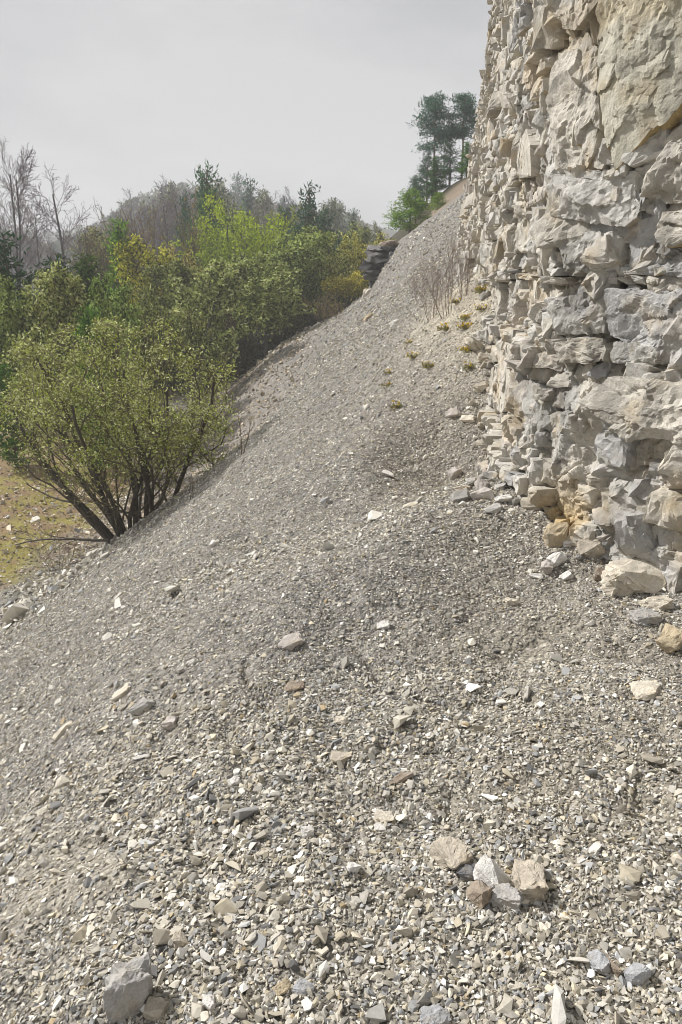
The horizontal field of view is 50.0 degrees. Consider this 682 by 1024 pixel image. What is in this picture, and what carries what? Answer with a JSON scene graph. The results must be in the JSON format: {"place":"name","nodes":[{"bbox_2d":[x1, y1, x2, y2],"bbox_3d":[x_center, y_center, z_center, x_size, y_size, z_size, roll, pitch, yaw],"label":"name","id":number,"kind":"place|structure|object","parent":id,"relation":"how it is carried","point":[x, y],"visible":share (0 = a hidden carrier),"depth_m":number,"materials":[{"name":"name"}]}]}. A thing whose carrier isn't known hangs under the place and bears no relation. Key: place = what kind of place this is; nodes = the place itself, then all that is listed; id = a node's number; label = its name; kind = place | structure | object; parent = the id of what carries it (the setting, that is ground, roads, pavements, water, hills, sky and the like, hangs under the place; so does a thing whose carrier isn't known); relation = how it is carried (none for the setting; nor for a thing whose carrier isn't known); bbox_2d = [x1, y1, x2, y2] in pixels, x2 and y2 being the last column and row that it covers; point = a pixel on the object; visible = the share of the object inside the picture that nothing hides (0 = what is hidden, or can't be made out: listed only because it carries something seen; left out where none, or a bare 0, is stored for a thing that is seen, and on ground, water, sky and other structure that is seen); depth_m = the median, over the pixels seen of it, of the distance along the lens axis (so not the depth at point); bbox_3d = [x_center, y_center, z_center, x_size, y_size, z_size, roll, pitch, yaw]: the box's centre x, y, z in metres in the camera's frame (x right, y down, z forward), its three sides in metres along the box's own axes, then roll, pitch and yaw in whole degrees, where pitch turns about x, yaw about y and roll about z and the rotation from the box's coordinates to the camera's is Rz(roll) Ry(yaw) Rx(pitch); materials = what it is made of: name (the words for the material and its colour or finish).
{"place":"outdoors","nodes":[
{"label":"outdoors","id":0,"kind":"place"},
{"bbox_2d":[0,0,491,242],"label":"sky","id":1,"kind":"structure","parent":0,"point":[113,95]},
{"bbox_2d":[0,177,681,1023],"bbox_3d":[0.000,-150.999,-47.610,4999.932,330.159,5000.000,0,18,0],"label":"ground","id":2,"kind":"structure","parent":0,"point":[454,193],"depth_m":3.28,"materials":[{"name":"grey gravel"}]},
{"bbox_2d":[0,363,39,468],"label":"fir tree","id":3,"kind":"object","parent":2,"relation":"on","point":[9,440],"visible":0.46,"depth_m":26.07,"materials":[{"name":"green plant"}]},
{"bbox_2d":[0,274,49,430],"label":"leafy tree","id":4,"kind":"object","parent":2,"relation":"on","point":[8,314],"visible":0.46,"depth_m":29.63,"materials":[{"name":"green plant"}]},
{"bbox_2d":[0,136,54,299],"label":"bare tree","id":5,"kind":"object","parent":2,"relation":"on","point":[23,165],"visible":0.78,"depth_m":55.60,"materials":[{"name":"grey plant"}]},
{"bbox_2d":[0,227,63,393],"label":"evergreen tree","id":6,"kind":"object","parent":2,"relation":"on","point":[4,262],"visible":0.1,"depth_m":34.24,"materials":[{"name":"green plant"}]},
{"bbox_2d":[22,192,56,301],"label":"bare tree","id":7,"kind":"object","parent":2,"relation":"on","point":[36,238],"visible":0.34,"depth_m":61.88,"materials":[{"name":"grey plant"}]},
{"bbox_2d":[6,259,91,434],"bbox_3d":[-11.964,-6.566,30.362,3.663,7.583,3.785,-10,20,-28],"label":"leafy tree","id":8,"kind":"object","parent":2,"relation":"on","point":[70,295],"visible":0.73,"depth_m":29.61,"materials":[{"name":"green plant"}]},
{"bbox_2d":[28,250,73,410],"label":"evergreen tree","id":9,"kind":"object","parent":2,"relation":"on","point":[52,262],"visible":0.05,"depth_m":35.74,"materials":[{"name":"green plant"}]},
{"bbox_2d":[27,521,84,570],"bbox_3d":[-6.695,0.901,17.130,1.720,1.424,1.102,0,18,1],"label":"bare shrub","id":10,"kind":"object","parent":2,"relation":"on","point":[68,554],"visible":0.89,"depth_m":17.22,"materials":[{"name":"brown plant"}]},
{"bbox_2d":[8,524,107,564],"bbox_3d":[-5.333,0.563,13.699,1.809,0.853,0.568,1,18,4],"label":"fallen branch","id":11,"kind":"object","parent":2,"relation":"on","point":[82,539],"visible":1,"depth_m":13.69,"materials":[{"name":"brown wood"}]},
{"bbox_2d":[17,162,100,286],"bbox_3d":[-20.427,-17.710,53.269,6.536,14.470,6.394,-15,23,-40],"label":"bare tree","id":12,"kind":"object","parent":2,"relation":"on","point":[57,223],"visible":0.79,"depth_m":52.10,"materials":[{"name":"grey plant"}]},
{"bbox_2d":[41,275,113,415],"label":"leafy tree","id":13,"kind":"object","parent":2,"relation":"on","point":[71,342],"visible":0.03,"depth_m":32.84,"materials":[{"name":"green plant"}]},
{"bbox_2d":[50,211,120,299],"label":"bare tree","id":14,"kind":"object","parent":2,"relation":"on","point":[103,263],"visible":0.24,"depth_m":54.60,"materials":[{"name":"grey plant"}]},
{"bbox_2d":[0,442,170,583],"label":"grass","id":15,"kind":"structure","parent":2,"relation":"on","point":[47,521],"depth_m":20.52,"materials":[{"name":"green plant"}]},
{"bbox_2d":[63,252,130,401],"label":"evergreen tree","id":16,"kind":"object","parent":2,"relation":"on","point":[88,271],"visible":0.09,"depth_m":35.08,"materials":[{"name":"green plant"}]},
{"bbox_2d":[64,302,130,471],"bbox_3d":[-8.760,-4.232,25.889,2.197,6.202,2.297,7,19,21],"label":"fir tree","id":17,"kind":"object","parent":2,"relation":"on","point":[88,318],"visible":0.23,"depth_m":25.36,"materials":[{"name":"green plant"}]},
{"bbox_2d":[68,225,135,285],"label":"leafy tree","id":18,"kind":"object","parent":2,"relation":"on","point":[100,240],"visible":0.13,"depth_m":69.56,"materials":[{"name":"green plant"}]},
{"bbox_2d":[74,270,143,415],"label":"leafy tree","id":19,"kind":"object","parent":2,"relation":"on","point":[117,308],"visible":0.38,"depth_m":31.93,"materials":[{"name":"green plant"}]},
{"bbox_2d":[0,312,242,543],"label":"willow tree","id":20,"kind":"object","parent":2,"relation":"on","point":[39,410],"visible":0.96,"depth_m":13.41,"materials":[{"name":"green plant"}]},
{"bbox_2d":[84,205,163,286],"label":"bare tree","id":21,"kind":"object","parent":2,"relation":"on","point":[145,226],"visible":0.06,"depth_m":67.09,"materials":[{"name":"grey plant"}]},
{"bbox_2d":[103,215,146,344],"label":"tree","id":22,"kind":"object","parent":2,"relation":"on","point":[117,235],"visible":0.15,"depth_m":48.70,"materials":[{"name":"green plant"}]},
{"bbox_2d":[102,952,152,1023],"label":"boulder","id":23,"kind":"object","parent":2,"relation":"on","point":[127,993],"visible":0.85,"depth_m":1.71,"materials":[{"name":"stone"}]},
{"bbox_2d":[128,697,155,715],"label":"stone","id":24,"kind":"object","parent":2,"relation":"on","point":[137,708],"visible":1,"depth_m":3.16,"materials":[{"name":"stone"}]},
{"bbox_2d":[104,187,181,264],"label":"bare tree","id":25,"kind":"object","parent":2,"relation":"on","point":[145,210],"visible":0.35,"depth_m":100.69,"materials":[{"name":"grey plant"}]},
{"bbox_2d":[114,283,181,409],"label":"leafy tree","id":26,"kind":"object","parent":2,"relation":"on","point":[151,314],"visible":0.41,"depth_m":34.63,"materials":[{"name":"green plant"}]},
{"bbox_2d":[108,232,191,361],"bbox_3d":[-12.918,-13.702,49.044,5.945,9.579,5.393,3,18,9],"label":"leafy tree","id":27,"kind":"object","parent":2,"relation":"on","point":[147,257],"visible":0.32,"depth_m":47.99,"materials":[{"name":"green plant"}]},
{"bbox_2d":[143,996,168,1020],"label":"stone","id":28,"kind":"object","parent":2,"relation":"on","point":[155,1008],"visible":1,"depth_m":1.71,"materials":[{"name":"stone"}]},
{"bbox_2d":[107,186,223,322],"bbox_3d":[-13.163,-18.301,57.164,8.370,13.452,9.196,1,18,4],"label":"bare tree","id":29,"kind":"object","parent":2,"relation":"on","point":[152,227],"visible":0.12,"depth_m":56.35,"materials":[{"name":"grey plant"}]},
{"bbox_2d":[138,179,192,261],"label":"leafy tree","id":30,"kind":"object","parent":2,"relation":"on","point":[164,197],"visible":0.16,"depth_m":104.82,"materials":[{"name":"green plant"}]},
{"bbox_2d":[0,298,341,416],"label":"undergrowth","id":31,"kind":"object","parent":2,"relation":"on","point":[256,354],"visible":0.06,"depth_m":50.35,"materials":[{"name":"green plant"}]},
{"bbox_2d":[144,180,198,263],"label":"bare tree","id":32,"kind":"object","parent":2,"relation":"on","point":[164,224],"visible":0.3,"depth_m":74.54,"materials":[{"name":"grey plant"}]},
{"bbox_2d":[132,258,212,384],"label":"leafy tree","id":33,"kind":"object","parent":2,"relation":"on","point":[165,278],"visible":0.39,"depth_m":44.06,"materials":[{"name":"green plant"}]},
{"bbox_2d":[150,174,195,251],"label":"bare tree","id":34,"kind":"object","parent":2,"relation":"on","point":[171,186],"visible":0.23,"depth_m":100.34,"materials":[{"name":"grey plant"}]},
{"bbox_2d":[172,930,187,948],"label":"stone","id":35,"kind":"object","parent":2,"relation":"on","point":[179,938],"visible":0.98,"depth_m":1.88,"materials":[{"name":"stone"}]},
{"bbox_2d":[152,243,208,366],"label":"leafy tree","id":36,"kind":"object","parent":2,"relation":"on","point":[190,258],"visible":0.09,"depth_m":48.91,"materials":[{"name":"green plant"}]},
{"bbox_2d":[172,190,192,260],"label":"tree","id":37,"kind":"object","parent":2,"relation":"on","point":[183,210],"visible":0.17,"depth_m":70.47,"materials":[{"name":"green plant"}]},
{"bbox_2d":[172,200,218,314],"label":"leafy tree","id":38,"kind":"object","parent":2,"relation":"on","point":[193,247],"visible":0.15,"depth_m":52.94,"materials":[{"name":"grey plant"}]},
{"bbox_2d":[166,297,226,396],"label":"leafy tree","id":39,"kind":"object","parent":2,"relation":"on","point":[196,329],"visible":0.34,"depth_m":38.49,"materials":[{"name":"green plant"}]},
{"bbox_2d":[0,182,401,273],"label":"distant wood","id":40,"kind":"object","parent":2,"relation":"on","point":[181,187],"visible":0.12,"depth_m":251.05,"materials":[{"name":"grey plant"}]},
{"bbox_2d":[177,160,230,336],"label":"pine tree","id":41,"kind":"object","parent":2,"relation":"on","point":[202,176],"visible":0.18,"depth_m":62.57,"materials":[{"name":"green plant"}]},
{"bbox_2d":[160,256,254,401],"bbox_3d":[-7.244,-9.577,38.953,5.344,7.690,5.521,0,18,0],"label":"leafy tree","id":42,"kind":"object","parent":2,"relation":"on","point":[218,283],"visible":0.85,"depth_m":37.78,"materials":[{"name":"green plant"}]},
{"bbox_2d":[202,994,215,1010],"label":"stone","id":43,"kind":"object","parent":2,"relation":"on","point":[208,1002],"visible":1,"depth_m":1.70,"materials":[{"name":"stone"}]},
{"bbox_2d":[192,215,235,330],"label":"leafy tree","id":44,"kind":"object","parent":2,"relation":"on","point":[217,254],"visible":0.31,"depth_m":51.13,"materials":[{"name":"green plant"}]},
{"bbox_2d":[198,175,248,249],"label":"leafy tree","id":45,"kind":"object","parent":2,"relation":"on","point":[226,198],"visible":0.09,"depth_m":101.23,"materials":[{"name":"green plant"}]},
{"bbox_2d":[190,187,256,326],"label":"leafy tree","id":46,"kind":"object","parent":2,"relation":"on","point":[229,227],"visible":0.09,"depth_m":64.45,"materials":[{"name":"green plant"}]},
{"bbox_2d":[161,193,309,363],"bbox_3d":[-7.989,-16.936,53.648,11.585,12.676,6.922,16,24,41],"label":"leafy tree","id":47,"kind":"object","parent":2,"relation":"on","point":[250,250],"visible":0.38,"depth_m":51.60,"materials":[{"name":"green plant"}]},
{"bbox_2d":[199,252,273,370],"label":"leafy tree","id":48,"kind":"object","parent":2,"relation":"on","point":[250,319],"visible":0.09,"depth_m":47.45,"materials":[{"name":"green plant"}]},
{"bbox_2d":[229,169,247,215],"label":"pine tree","id":49,"kind":"object","parent":2,"relation":"on","point":[236,188],"visible":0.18,"depth_m":210.79,"materials":[{"name":"green plant"}]},
{"bbox_2d":[222,307,260,377],"bbox_3d":[-6.937,-10.881,46.876,2.964,4.876,3.579,16,23,41],"label":"bush","id":50,"kind":"object","parent":2,"relation":"on","point":[230,320],"visible":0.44,"depth_m":46.97,"materials":[{"name":"green plant"}]},
{"bbox_2d":[236,173,260,217],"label":"pine tree","id":51,"kind":"object","parent":2,"relation":"on","point":[248,206],"visible":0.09,"depth_m":110.68,"materials":[{"name":"green plant"}]},
{"bbox_2d":[224,251,318,357],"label":"leafy tree","id":52,"kind":"object","parent":2,"relation":"on","point":[266,305],"visible":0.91,"depth_m":42.51,"materials":[{"name":"green plant"}]},
{"bbox_2d":[229,201,318,340],"bbox_3d":[-5.201,-20.314,63.315,9.103,12.834,5.439,-2,18,-8],"label":"leafy tree","id":53,"kind":"object","parent":2,"relation":"on","point":[287,228],"visible":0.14,"depth_m":61.63,"materials":[{"name":"green plant"}]},
{"bbox_2d":[249,188,303,288],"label":"leafy tree","id":54,"kind":"object","parent":2,"relation":"on","point":[262,201],"visible":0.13,"depth_m":105.43,"materials":[{"name":"green plant"}]},
{"bbox_2d":[271,977,289,995],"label":"stone","id":55,"kind":"object","parent":2,"relation":"on","point":[282,987],"visible":1,"depth_m":1.74,"materials":[{"name":"stone"}]},
{"bbox_2d":[255,308,308,343],"bbox_3d":[-4.013,-12.440,48.544,3.761,2.685,3.051,-9,20,-26],"label":"bush","id":56,"kind":"object","parent":2,"relation":"on","point":[298,318],"visible":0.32,"depth_m":48.33,"materials":[{"name":"green plant"}]},
{"bbox_2d":[278,632,304,649],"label":"stone","id":57,"kind":"object","parent":2,"relation":"on","point":[291,641],"visible":1,"depth_m":3.27,"materials":[{"name":"stone"}]},
{"bbox_2d":[255,223,337,332],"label":"leafy tree","id":58,"kind":"object","parent":2,"relation":"on","point":[298,250],"visible":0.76,"depth_m":48.66,"materials":[{"name":"green plant"}]},
{"bbox_2d":[291,978,313,995],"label":"stone","id":59,"kind":"object","parent":2,"relation":"on","point":[301,985],"visible":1,"depth_m":1.74,"materials":[{"name":"stone"}]},
{"bbox_2d":[282,180,329,324],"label":"pine tree","id":60,"kind":"object","parent":2,"relation":"on","point":[309,206],"visible":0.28,"depth_m":57.24,"materials":[{"name":"green plant"}]},
{"bbox_2d":[300,292,345,322],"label":"bush","id":61,"kind":"object","parent":2,"relation":"on","point":[323,312],"visible":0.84,"depth_m":45.28,"materials":[{"name":"green plant"}]},
{"bbox_2d":[304,197,353,242],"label":"leafy tree","id":62,"kind":"object","parent":2,"relation":"on","point":[333,210],"visible":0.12,"depth_m":107.28,"materials":[{"name":"green plant"}]},
{"bbox_2d":[305,235,358,318],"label":"leafy tree","id":63,"kind":"object","parent":2,"relation":"on","point":[341,267],"visible":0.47,"depth_m":50.14,"materials":[{"name":"green plant"}]},
{"bbox_2d":[310,203,356,320],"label":"pine tree","id":64,"kind":"object","parent":2,"relation":"on","point":[323,228],"visible":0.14,"depth_m":61.66,"materials":[{"name":"green plant"}]},
{"bbox_2d":[320,270,367,308],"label":"bush","id":65,"kind":"object","parent":2,"relation":"on","point":[353,284],"visible":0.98,"depth_m":47.57,"materials":[{"name":"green plant"}]},
{"bbox_2d":[326,231,369,310],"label":"leafy tree","id":66,"kind":"object","parent":2,"relation":"on","point":[358,256],"visible":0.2,"depth_m":51.43,"materials":[{"name":"green plant"}]},
{"bbox_2d":[333,219,374,300],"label":"leafy tree","id":67,"kind":"object","parent":2,"relation":"on","point":[364,238],"visible":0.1,"depth_m":69.45,"materials":[{"name":"green plant"}]},
{"bbox_2d":[359,245,394,288],"bbox_3d":[2.397,-13.198,40.975,2.532,3.390,2.041,-5,18,-16],"label":"rock outcrop","id":68,"kind":"object","parent":2,"relation":"on","point":[372,265],"visible":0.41,"depth_m":40.08,"materials":[{"name":"grey stone"}]},
{"bbox_2d":[373,810,393,822],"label":"stone","id":69,"kind":"object","parent":2,"relation":"on","point":[386,816],"visible":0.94,"depth_m":2.29,"materials":[{"name":"stone"}]},
{"bbox_2d":[381,187,432,233],"bbox_3d":[3.786,-17.483,42.577,3.411,2.752,3.333,14,22,37],"label":"bush","id":70,"kind":"object","parent":2,"relation":"on","point":[408,200],"visible":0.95,"depth_m":42.40,"materials":[{"name":"green plant"}]},
{"bbox_2d":[409,151,437,203],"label":"pine tree","id":71,"kind":"object","parent":2,"relation":"on","point":[423,171],"visible":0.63,"depth_m":58.44,"materials":[{"name":"green plant"}]},
{"bbox_2d":[409,255,448,319],"bbox_3d":[1.246,-3.125,10.357,0.541,1.006,0.844,6,19,19],"label":"bare shrub","id":72,"kind":"object","parent":2,"relation":"on","point":[438,285],"visible":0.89,"depth_m":10.34,"materials":[{"name":"brown plant"}]},
{"bbox_2d":[407,90,461,200],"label":"pine tree","id":73,"kind":"object","parent":2,"relation":"on","point":[438,132],"visible":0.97,"depth_m":55.29,"materials":[{"name":"green plant"}]},
{"bbox_2d":[420,156,450,198],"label":"pine tree","id":74,"kind":"object","parent":2,"relation":"on","point":[436,181],"visible":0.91,"depth_m":53.01,"materials":[{"name":"green plant"}]},
{"bbox_2d":[419,1004,451,1023],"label":"stone","id":75,"kind":"object","parent":2,"relation":"on","point":[434,1014],"visible":1,"depth_m":1.64,"materials":[{"name":"stone"}]},
{"bbox_2d":[428,191,448,211],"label":"bush","id":76,"kind":"object","parent":2,"relation":"on","point":[440,204],"visible":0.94,"depth_m":46.09,"materials":[{"name":"green plant"}]},
{"bbox_2d":[412,227,475,319],"bbox_3d":[1.335,-3.043,9.484,0.610,1.252,0.952,14,22,37],"label":"bare shrub","id":77,"kind":"object","parent":2,"relation":"on","point":[446,277],"visible":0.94,"depth_m":9.40,"materials":[{"name":"brown plant"}]},
{"bbox_2d":[433,140,464,186],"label":"pine tree","id":78,"kind":"object","parent":2,"relation":"on","point":[450,162],"visible":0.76,"depth_m":54.46,"materials":[{"name":"green plant"}]},
{"bbox_2d":[429,836,473,869],"bbox_3d":[0.315,0.971,2.067,0.113,0.071,0.136,-13,14,-14],"label":"stone","id":79,"kind":"object","parent":2,"relation":"on","point":[452,853],"visible":0.97,"depth_m":2.05,"materials":[{"name":"stone"}]},
{"bbox_2d":[438,91,478,178],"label":"pine tree","id":80,"kind":"object","parent":2,"relation":"on","point":[466,108],"visible":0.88,"depth_m":55.15,"materials":[{"name":"green plant"}]},
{"bbox_2d":[450,488,470,502],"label":"stone","id":81,"kind":"object","parent":2,"relation":"on","point":[460,495],"visible":0.81,"depth_m":4.41,"materials":[{"name":"stone"}]},
{"bbox_2d":[449,223,477,298],"bbox_3d":[1.565,-3.186,9.443,0.386,1.069,0.602,0,18,1],"label":"bare shrub","id":82,"kind":"object","parent":2,"relation":"on","point":[467,269],"visible":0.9,"depth_m":9.43,"materials":[{"name":"brown plant"}]},
{"bbox_2d":[456,140,471,176],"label":"pine tree","id":83,"kind":"object","parent":2,"relation":"on","point":[462,170],"visible":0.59,"depth_m":50.86,"materials":[{"name":"green plant"}]},
{"bbox_2d":[457,863,475,880],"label":"stone","id":84,"kind":"object","parent":2,"relation":"on","point":[465,872],"visible":0.77,"depth_m":1.99,"materials":[{"name":"stone"}]},
{"bbox_2d":[464,336,483,351],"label":"stone","id":85,"kind":"object","parent":2,"relation":"on","point":[472,343],"visible":0.72,"depth_m":7.77,"materials":[{"name":"stone"}]},
{"bbox_2d":[466,880,491,908],"bbox_3d":[0.363,1.002,1.923,0.054,0.063,0.072,-21,20,-30],"label":"stone","id":86,"kind":"object","parent":2,"relation":"on","point":[478,892],"visible":1,"depth_m":1.90,"materials":[{"name":"stone"}]},
{"bbox_2d":[470,487,494,500],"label":"stone","id":87,"kind":"object","parent":2,"relation":"on","point":[484,493],"visible":0.98,"depth_m":4.38,"materials":[{"name":"stone"}]},
{"bbox_2d":[473,853,510,888],"bbox_3d":[0.406,0.980,1.959,0.078,0.090,0.090,-22,21,-35],"label":"stone","id":88,"kind":"object","parent":2,"relation":"on","point":[488,872],"visible":0.66,"depth_m":1.95,"materials":[{"name":"stone"}]},
{"bbox_2d":[490,883,522,910],"bbox_3d":[0.431,1.000,1.906,0.088,0.058,0.066,-1,20,28],"label":"stone","id":89,"kind":"object","parent":2,"relation":"on","point":[507,896],"visible":1,"depth_m":1.89,"materials":[{"name":"stone"}]},
{"bbox_2d":[512,859,548,903],"bbox_3d":[0.501,0.982,1.939,0.088,0.085,0.127,-6,18,11],"label":"stone","id":90,"kind":"object","parent":2,"relation":"on","point":[529,881],"visible":0.87,"depth_m":1.91,"materials":[{"name":"stone"}]},
{"bbox_2d":[542,522,568,547],"bbox_3d":[1.144,0.125,3.896,0.134,0.130,0.145,-6,30,10],"label":"boulder","id":91,"kind":"object","parent":2,"relation":"on","point":[555,535],"visible":0.89,"depth_m":3.85,"materials":[{"name":"stone"}]},
{"bbox_2d":[546,551,567,567],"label":"stone","id":92,"kind":"object","parent":2,"relation":"on","point":[556,559],"visible":0.91,"depth_m":3.73,"materials":[{"name":"stone"}]},
{"bbox_2d":[576,538,604,558],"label":"boulder","id":93,"kind":"object","parent":2,"relation":"on","point":[591,548],"visible":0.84,"depth_m":3.72,"materials":[{"name":"stone"}]},
{"bbox_2d":[586,949,610,974],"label":"stone","id":94,"kind":"object","parent":2,"relation":"on","point":[598,959],"visible":1,"depth_m":1.70,"materials":[{"name":"stone"}]},
{"bbox_2d":[600,558,665,593],"bbox_3d":[1.403,0.300,3.500,0.306,0.137,0.251,6,28,13],"label":"boulder","id":95,"kind":"object","parent":2,"relation":"on","point":[636,575],"visible":0.94,"depth_m":3.43,"materials":[{"name":"stone"}]},
{"bbox_2d":[623,962,650,986],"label":"stone","id":96,"kind":"object","parent":2,"relation":"on","point":[635,973],"visible":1,"depth_m":1.65,"materials":[{"name":"stone"}]},
{"bbox_2d":[626,608,662,625],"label":"boulder","id":97,"kind":"object","parent":2,"relation":"on","point":[644,615],"visible":1,"depth_m":3.14,"materials":[{"name":"stone"}]},
{"bbox_2d":[629,680,660,700],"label":"stone","id":98,"kind":"object","parent":2,"relation":"on","point":[646,690],"visible":1,"depth_m":2.63,"materials":[{"name":"stone"}]},
{"bbox_2d":[639,595,675,610],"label":"boulder","id":99,"kind":"object","parent":2,"relation":"on","point":[662,602],"visible":0.89,"depth_m":3.28,"materials":[{"name":"stone"}]},
{"bbox_2d":[656,623,681,653],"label":"boulder","id":100,"kind":"object","parent":2,"relation":"on","point":[669,640],"visible":1,"depth_m":2.90,"materials":[{"name":"stone"}]},
{"bbox_2d":[454,0,681,593],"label":"cliff","id":101,"kind":"structure","parent":0,"point":[570,215],"depth_m":3.57,"materials":[{"name":"stone"}]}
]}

